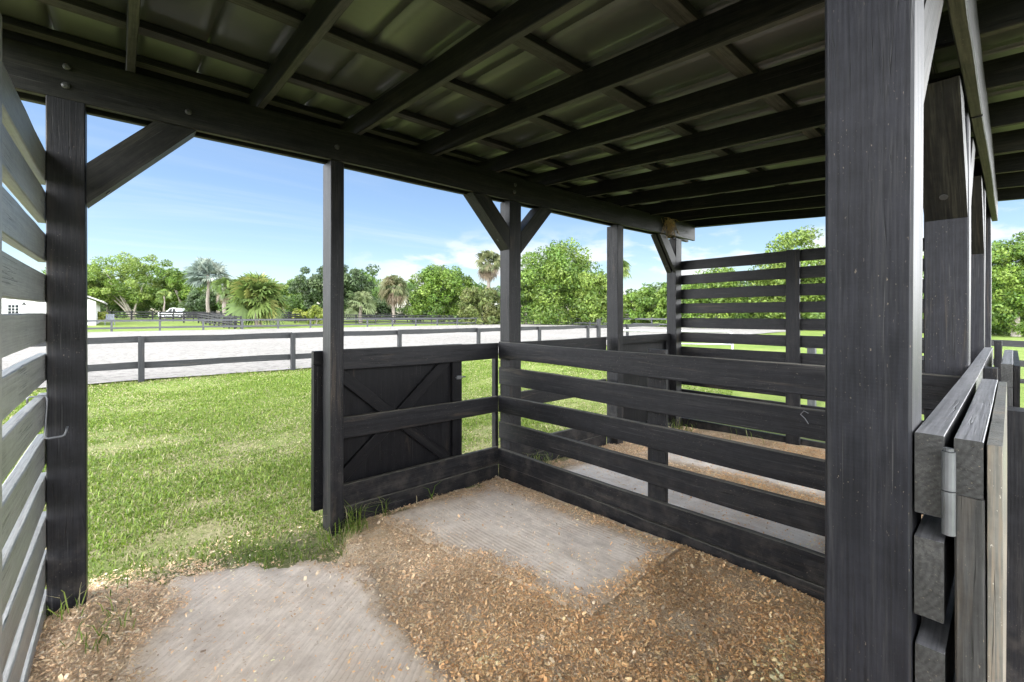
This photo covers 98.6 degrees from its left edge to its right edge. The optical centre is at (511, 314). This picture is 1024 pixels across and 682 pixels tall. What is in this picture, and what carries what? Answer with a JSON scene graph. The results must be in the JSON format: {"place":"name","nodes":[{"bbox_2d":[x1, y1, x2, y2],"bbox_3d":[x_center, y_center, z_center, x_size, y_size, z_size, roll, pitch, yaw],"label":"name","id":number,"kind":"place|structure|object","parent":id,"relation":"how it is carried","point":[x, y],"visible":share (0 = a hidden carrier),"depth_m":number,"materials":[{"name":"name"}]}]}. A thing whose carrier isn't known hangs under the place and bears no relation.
{"place":"outdoors","nodes":[
{"label":"outdoors","id":0,"kind":"place"},
{"bbox_2d":[105,314,114,324],"bbox_3d":[-45.632,0.561,50.004,0.940,1.256,1.111,0,0,-41],"label":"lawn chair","id":1,"kind":"object","parent":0,"point":[110,316],"visible":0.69,"depth_m":50.25,"materials":[{"name":"white plastic"}]},
{"bbox_2d":[2,324,785,387],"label":"arena sand","id":2,"kind":"structure","parent":0,"point":[128,352],"depth_m":20.70,"materials":[{"name":"beige sand"}]},
{"bbox_2d":[29,426,922,681],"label":"stall floor","id":3,"kind":"structure","parent":0,"point":[371,548],"depth_m":2.18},
{"bbox_2d":[118,559,455,681],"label":"rubber mat","id":4,"kind":"object","parent":3,"relation":"on","point":[240,619],"visible":0.94,"depth_m":2.03,"materials":[{"name":"grey rubber"}]},
{"bbox_2d":[39,418,770,657],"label":"grass tufts","id":5,"kind":"object","parent":3,"relation":"on","point":[351,526],"visible":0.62,"depth_m":2.71,"materials":[{"name":"green plant"}]},
{"bbox_2d":[28,427,921,681],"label":"wood shavings","id":6,"kind":"object","parent":3,"relation":"on","point":[574,655],"visible":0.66,"depth_m":2.12},
{"bbox_2d":[376,480,677,614],"bbox_3d":[-0.004,1.523,3.031,1.155,0.139,1.820,0,0,-41],"label":"rubber mat","id":7,"kind":"object","parent":3,"relation":"on","point":[517,544],"visible":0.91,"depth_m":2.93,"materials":[{"name":"grey rubber"}]},
{"bbox_2d":[563,463,824,553],"bbox_3d":[1.390,1.518,3.684,0.980,0.108,2.345,0,0,-41],"label":"rubber mat","id":8,"kind":"object","parent":3,"relation":"on","point":[797,536],"visible":0.23,"depth_m":3.33,"materials":[{"name":"grey rubber"}]},
{"bbox_2d":[636,451,824,500],"bbox_3d":[2.465,1.541,4.405,1.085,0.111,2.205,0,0,-41],"label":"rubber mat","id":9,"kind":"object","parent":3,"relation":"on","point":[671,456],"visible":0.15,"depth_m":4.12,"materials":[{"name":"grey rubber"}]},
{"bbox_2d":[2,315,1023,589],"bbox_3d":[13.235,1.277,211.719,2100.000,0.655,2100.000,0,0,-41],"label":"lawn ground","id":10,"kind":"structure","parent":0,"point":[192,533],"depth_m":4.80,"materials":[{"name":"plant"}]},
{"bbox_2d":[2,296,107,324],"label":"house","id":11,"kind":"structure","parent":10,"relation":"on","point":[10,306],"depth_m":45.87,"materials":[{"name":"white paint"}]},
{"bbox_2d":[7,304,18,313],"bbox_3d":[-50.770,-0.525,44.858,0.840,1.050,0.053,0,0,-41],"label":"window","id":12,"kind":"structure","parent":11,"relation":"in","point":[11,308],"depth_m":44.82,"materials":[{"name":"white paint"}]},
{"bbox_2d":[42,266,121,304],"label":"broadleaf tree","id":13,"kind":"object","parent":10,"relation":"on","point":[96,282],"visible":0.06,"depth_m":84.06,"materials":[{"name":"green plant"}]},
{"bbox_2d":[98,311,107,319],"bbox_3d":[-49.575,0.103,52.287,2.048,2.189,2.366,0,0,14],"label":"shrub","id":14,"kind":"object","parent":10,"relation":"on","point":[101,315],"visible":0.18,"depth_m":52.51,"materials":[{"name":"green plant"}]},
{"bbox_2d":[96,282,133,318],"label":"broadleaf tree","id":15,"kind":"object","parent":10,"relation":"on","point":[117,307],"visible":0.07,"depth_m":92.06,"materials":[{"name":"green plant"}]},
{"bbox_2d":[87,251,178,318],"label":"broadleaf tree","id":16,"kind":"object","parent":10,"relation":"on","point":[129,265],"visible":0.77,"depth_m":85.17,"materials":[{"name":"green plant"}]},
{"bbox_2d":[122,284,183,318],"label":"broadleaf tree","id":17,"kind":"object","parent":10,"relation":"on","point":[141,311],"visible":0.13,"depth_m":93.51,"materials":[{"name":"green plant"}]},
{"bbox_2d":[155,290,171,318],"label":"fan palm","id":18,"kind":"object","parent":10,"relation":"on","point":[167,293],"visible":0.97,"depth_m":83.93,"materials":[{"name":"green plant"}]},
{"bbox_2d":[158,308,183,315],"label":"pickup truck","id":19,"kind":"object","parent":10,"relation":"on","point":[175,309],"visible":0.2,"depth_m":79.19,"materials":[{"name":"white paint"}]},
{"bbox_2d":[148,266,206,318],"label":"broadleaf tree","id":20,"kind":"object","parent":10,"relation":"on","point":[184,290],"visible":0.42,"depth_m":87.65,"materials":[{"name":"green plant"}]},
{"bbox_2d":[178,288,219,318],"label":"broadleaf tree","id":21,"kind":"object","parent":10,"relation":"on","point":[195,302],"visible":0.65,"depth_m":75.62,"materials":[{"name":"green plant"}]},
{"bbox_2d":[181,257,231,311],"bbox_3d":[-42.810,-3.389,62.042,5.740,9.418,5.427,0,0,16],"label":"fan palm","id":22,"kind":"object","parent":10,"relation":"on","point":[198,270],"visible":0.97,"depth_m":61.32,"materials":[{"name":"green plant"}]},
{"bbox_2d":[197,313,235,328],"bbox_3d":[-34.814,0.699,51.484,0.188,1.902,18.496,0,0,-45],"label":"paddock fence","id":23,"kind":"object","parent":10,"relation":"on","point":[213,317],"visible":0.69,"depth_m":50.22,"materials":[{"name":"brown wood"}]},
{"bbox_2d":[209,277,234,314],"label":"fan palm","id":24,"kind":"object","parent":10,"relation":"on","point":[222,292],"visible":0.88,"depth_m":59.49,"materials":[{"name":"green plant"}]},
{"bbox_2d":[208,312,241,328],"bbox_3d":[-34.781,0.679,52.985,0.188,1.941,19.224,0,0,-43],"label":"paddock fence","id":25,"kind":"object","parent":10,"relation":"on","point":[240,317],"visible":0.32,"depth_m":50.94,"materials":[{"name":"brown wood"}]},
{"bbox_2d":[201,279,261,311],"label":"broadleaf tree","id":26,"kind":"object","parent":10,"relation":"on","point":[219,306],"visible":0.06,"depth_m":77.26,"materials":[{"name":"green plant"}]},
{"bbox_2d":[221,272,290,324],"bbox_3d":[-30.021,-1.500,52.351,7.328,7.466,7.304,0,0,4],"label":"fan palm","id":27,"kind":"object","parent":10,"relation":"on","point":[249,293],"visible":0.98,"depth_m":50.57,"materials":[{"name":"green plant"}]},
{"bbox_2d":[101,311,472,322],"bbox_3d":[-29.834,0.571,70.022,61.906,2.142,0.189,0,0,-15],"label":"paddock fence","id":28,"kind":"object","parent":10,"relation":"on","point":[131,314],"visible":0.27,"depth_m":64.50,"materials":[{"name":"brown wood"}]},
{"bbox_2d":[276,279,306,308],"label":"broadleaf tree","id":29,"kind":"object","parent":10,"relation":"on","point":[285,291],"visible":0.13,"depth_m":76.20,"materials":[{"name":"green plant"}]},
{"bbox_2d":[292,307,304,322],"bbox_3d":[-30.960,0.122,64.014,2.244,2.327,2.312,0,0,-41],"label":"shrub","id":30,"kind":"object","parent":10,"relation":"on","point":[297,311],"visible":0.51,"depth_m":63.48,"materials":[{"name":"green plant"}]},
{"bbox_2d":[282,293,322,320],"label":"broadleaf tree","id":31,"kind":"object","parent":10,"relation":"on","point":[296,302],"visible":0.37,"depth_m":73.70,"materials":[{"name":"green plant"}]},
{"bbox_2d":[87,317,524,331],"bbox_3d":[-27.111,1.043,44.330,78.152,1.215,0.198,0,0,-41],"label":"arena fence","id":32,"kind":"object","parent":10,"relation":"on","point":[111,327],"visible":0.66,"depth_m":44.54,"materials":[{"name":"wood"}]},
{"bbox_2d":[301,305,322,323],"bbox_3d":[-26.765,0.070,60.045,3.600,2.913,2.722,0,0,-41],"label":"shrub","id":33,"kind":"object","parent":10,"relation":"on","point":[315,311],"visible":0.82,"depth_m":59.68,"materials":[{"name":"green plant"}]},
{"bbox_2d":[287,264,374,309],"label":"broadleaf tree","id":34,"kind":"object","parent":10,"relation":"on","point":[313,293],"visible":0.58,"depth_m":65.96,"materials":[{"name":"green plant"}]},
{"bbox_2d":[31,319,658,382],"bbox_3d":[-3.558,0.946,13.815,31.056,1.495,0.176,0,0,-41],"label":"arena fence","id":35,"kind":"object","parent":10,"relation":"on","point":[141,365],"visible":0.6,"depth_m":11.14,"materials":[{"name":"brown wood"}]},
{"bbox_2d":[159,312,533,323],"bbox_3d":[-21.077,0.647,63.522,50.761,2.005,0.189,0,0,-15],"label":"paddock fence","id":36,"kind":"object","parent":10,"relation":"on","point":[294,316],"visible":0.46,"depth_m":63.52,"materials":[{"name":"brown wood"}]},
{"bbox_2d":[344,291,376,322],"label":"fan palm","id":37,"kind":"object","parent":10,"relation":"on","point":[358,301],"visible":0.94,"depth_m":65.70,"materials":[{"name":"green plant"}]},
{"bbox_2d":[345,287,389,316],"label":"broadleaf tree","id":38,"kind":"object","parent":10,"relation":"on","point":[376,291],"visible":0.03,"depth_m":94.82,"materials":[{"name":"green plant"}]},
{"bbox_2d":[362,295,396,320],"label":"broadleaf tree","id":39,"kind":"object","parent":10,"relation":"on","point":[382,307],"visible":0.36,"depth_m":82.95,"materials":[{"name":"green plant"}]},
{"bbox_2d":[377,274,410,322],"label":"fan palm","id":40,"kind":"object","parent":10,"relation":"on","point":[395,295],"visible":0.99,"depth_m":67.41,"materials":[{"name":"green plant"}]},
{"bbox_2d":[403,263,478,322],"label":"broadleaf tree","id":41,"kind":"object","parent":10,"relation":"on","point":[451,285],"visible":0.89,"depth_m":68.65,"materials":[{"name":"green plant"}]},
{"bbox_2d":[457,286,499,324],"bbox_3d":[-4.342,-1.168,66.055,7.723,6.298,7.285,0,0,-41],"label":"broadleaf tree","id":42,"kind":"object","parent":10,"relation":"on","point":[485,300],"visible":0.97,"depth_m":64.61,"materials":[{"name":"green plant"}]},
{"bbox_2d":[473,250,499,287],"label":"fan palm","id":43,"kind":"object","parent":10,"relation":"on","point":[487,271],"visible":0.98,"depth_m":69.18,"materials":[{"name":"green plant"}]},
{"bbox_2d":[0,0,1023,681],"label":"horse shed","id":44,"kind":"structure","parent":10,"relation":"on","point":[884,138],"depth_m":2.23,"materials":[{"name":"black paint"}]},
{"bbox_2d":[0,13,45,681],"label":"slat wall","id":45,"kind":"structure","parent":44,"relation":"attached to","point":[23,486],"depth_m":1.66,"materials":[{"name":"black wood"}]},
{"bbox_2d":[26,395,68,438],"bbox_3d":[-2.202,0.485,2.089,0.141,0.210,0.026,0,0,-39],"label":"rod hook","id":46,"kind":"object","parent":45,"relation":"hanging from","point":[45,416],"visible":0.98,"depth_m":2.08,"materials":[{"name":"metal"}]},
{"bbox_2d":[311,344,465,511],"bbox_3d":[-0.939,0.837,3.599,1.316,1.148,0.074,0,0,-41],"label":"stall door","id":47,"kind":"structure","parent":44,"relation":"attached to","point":[371,390],"depth_m":3.57,"materials":[{"name":"black wood"}]},
{"bbox_2d":[344,343,497,524],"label":"half wall","id":48,"kind":"structure","parent":44,"relation":"attached to","point":[402,487],"depth_m":3.63,"materials":[{"name":"black paint"}]},
{"bbox_2d":[521,337,606,461],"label":"half wall","id":49,"kind":"structure","parent":44,"relation":"attached to","point":[545,397],"depth_m":4.81,"materials":[{"name":"black paint"}]},
{"bbox_2d":[623,333,669,422],"bbox_3d":[1.760,0.895,5.857,1.242,1.254,0.059,0,0,-41],"label":"stall door","id":50,"kind":"structure","parent":44,"relation":"attached to","point":[639,343],"depth_m":5.80,"materials":[{"name":"black wood"}]},
{"bbox_2d":[661,217,679,238],"bbox_3d":[2.144,-1.180,5.995,0.467,0.282,0.073,0,0,-41],"label":"straw nest","id":51,"kind":"object","parent":44,"relation":"on","point":[668,222],"visible":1,"depth_m":6.01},
{"bbox_2d":[492,341,961,617],"bbox_3d":[0.892,0.969,3.098,0.092,1.462,3.219,0,0,-41],"label":"stall divider","id":52,"kind":"object","parent":44,"relation":"attached to","point":[654,512],"visible":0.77,"depth_m":2.82,"materials":[{"name":"black paint"}]},
{"bbox_2d":[100,264,923,320],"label":"distant woods","id":53,"kind":"object","parent":10,"relation":"on","point":[376,282],"visible":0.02,"depth_m":108.83,"materials":[{"name":"green plant"}]},
{"bbox_2d":[521,271,538,323],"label":"broadleaf tree","id":54,"kind":"object","parent":10,"relation":"on","point":[523,302],"visible":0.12,"depth_m":68.93,"materials":[{"name":"green plant"}]},
{"bbox_2d":[521,237,603,324],"bbox_3d":[6.732,-4.773,65.833,14.662,13.575,13.726,0,0,-41],"label":"broadleaf tree","id":55,"kind":"object","parent":10,"relation":"on","point":[552,281],"visible":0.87,"depth_m":62.59,"materials":[{"name":"green plant"}]},
{"bbox_2d":[569,271,623,324],"bbox_3d":[11.797,-2.160,61.742,8.063,8.028,7.849,0,0,-41],"label":"broadleaf tree","id":56,"kind":"object","parent":10,"relation":"on","point":[593,305],"visible":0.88,"depth_m":60.11,"materials":[{"name":"green plant"}]},
{"bbox_2d":[623,258,631,278],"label":"fan palm","id":57,"kind":"object","parent":10,"relation":"on","point":[626,264],"visible":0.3,"depth_m":71.23,"materials":[{"name":"green plant"}]},
{"bbox_2d":[623,286,666,325],"bbox_3d":[17.087,-0.864,57.962,7.359,5.538,8.166,0,0,28],"label":"broadleaf tree","id":58,"kind":"object","parent":10,"relation":"on","point":[641,304],"visible":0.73,"depth_m":56.24,"materials":[{"name":"green plant"}]},
{"bbox_2d":[529,317,802,326],"bbox_3d":[15.946,1.000,54.746,0.199,1.300,41.152,0,0,-41],"label":"arena fence","id":59,"kind":"object","parent":10,"relation":"on","point":[651,319],"visible":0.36,"depth_m":55.16,"materials":[{"name":"wood"}]},
{"bbox_2d":[653,282,688,323],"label":"broadleaf tree","id":60,"kind":"object","parent":10,"relation":"on","point":[661,306],"visible":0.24,"depth_m":53.49,"materials":[{"name":"green plant"}]},
{"bbox_2d":[623,330,733,348],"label":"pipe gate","id":61,"kind":"structure","parent":10,"relation":"on","point":[721,331],"depth_m":9.73,"materials":[{"name":"white metal"}]},
{"bbox_2d":[681,267,752,317],"bbox_3d":[22.457,-1.728,47.915,8.098,7.446,7.579,0,0,-41],"label":"broadleaf tree","id":62,"kind":"object","parent":10,"relation":"on","point":[719,300],"visible":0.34,"depth_m":46.60,"materials":[{"name":"green plant"}]},
{"bbox_2d":[744,225,824,318],"bbox_3d":[27.895,-3.502,44.045,8.559,10.562,8.670,0,0,-41],"label":"broadleaf tree","id":63,"kind":"object","parent":10,"relation":"on","point":[788,241],"visible":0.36,"depth_m":42.79,"materials":[{"name":"green plant"}]},
{"bbox_2d":[681,238,923,448],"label":"slat wall","id":64,"kind":"structure","parent":10,"relation":"on","point":[792,307],"depth_m":5.52,"materials":[{"name":"black paint"}]},
{"bbox_2d":[807,348,815,405],"bbox_3d":[9.493,1.028,11.607,12.517,1.378,0.159,0,0,-43],"label":"paddock fence","id":65,"kind":"object","parent":10,"relation":"on","point":[811,402],"visible":0.02,"depth_m":7.29,"materials":[{"name":"grey wood"}]},
{"bbox_2d":[922,255,923,318],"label":"broadleaf tree","id":66,"kind":"object","parent":10,"relation":"on","point":[923,294],"depth_m":39.70,"materials":[{"name":"green plant"}]},
{"bbox_2d":[823,334,1023,383],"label":"paddock fence","id":67,"kind":"object","parent":10,"relation":"on","point":[1009,343],"visible":0.08,"depth_m":9.70,"materials":[{"name":"black wood"}]},
{"bbox_2d":[914,340,1001,681],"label":"rail wall","id":68,"kind":"structure","parent":10,"relation":"on","point":[934,560],"depth_m":0.82,"materials":[{"name":"black paint"}]},
{"bbox_2d":[941,379,1006,681],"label":"stall door","id":69,"kind":"structure","parent":68,"relation":"attached to","point":[974,492],"depth_m":0.77,"materials":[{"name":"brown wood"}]},
{"bbox_2d":[1001,350,1019,406],"bbox_3d":[2.673,0.811,2.362,1.247,1.182,0.058,0,0,-41],"label":"fence post","id":70,"kind":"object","parent":68,"relation":"attached to","point":[1010,369],"depth_m":1.96,"materials":[{"name":"black wood"}]},
{"bbox_2d":[991,231,1023,336],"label":"broadleaf tree","id":71,"kind":"object","parent":10,"relation":"on","point":[1007,290],"visible":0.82,"depth_m":29.41,"materials":[{"name":"green plant"}]},
{"bbox_2d":[991,307,1023,336],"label":"broadleaf tree","id":72,"kind":"object","parent":10,"relation":"on","point":[1003,330],"visible":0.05,"depth_m":31.21,"materials":[{"name":"green plant"}]},
{"bbox_2d":[1006,406,1023,681],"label":"gate","id":73,"kind":"structure","parent":10,"relation":"on","point":[1015,561],"depth_m":1.74,"materials":[{"name":"black paint"}]},
{"bbox_2d":[2,100,1023,314],"label":"sky","id":74,"kind":"structure","parent":0,"point":[248,210],"materials":[{"name":"blue"}]}
]}

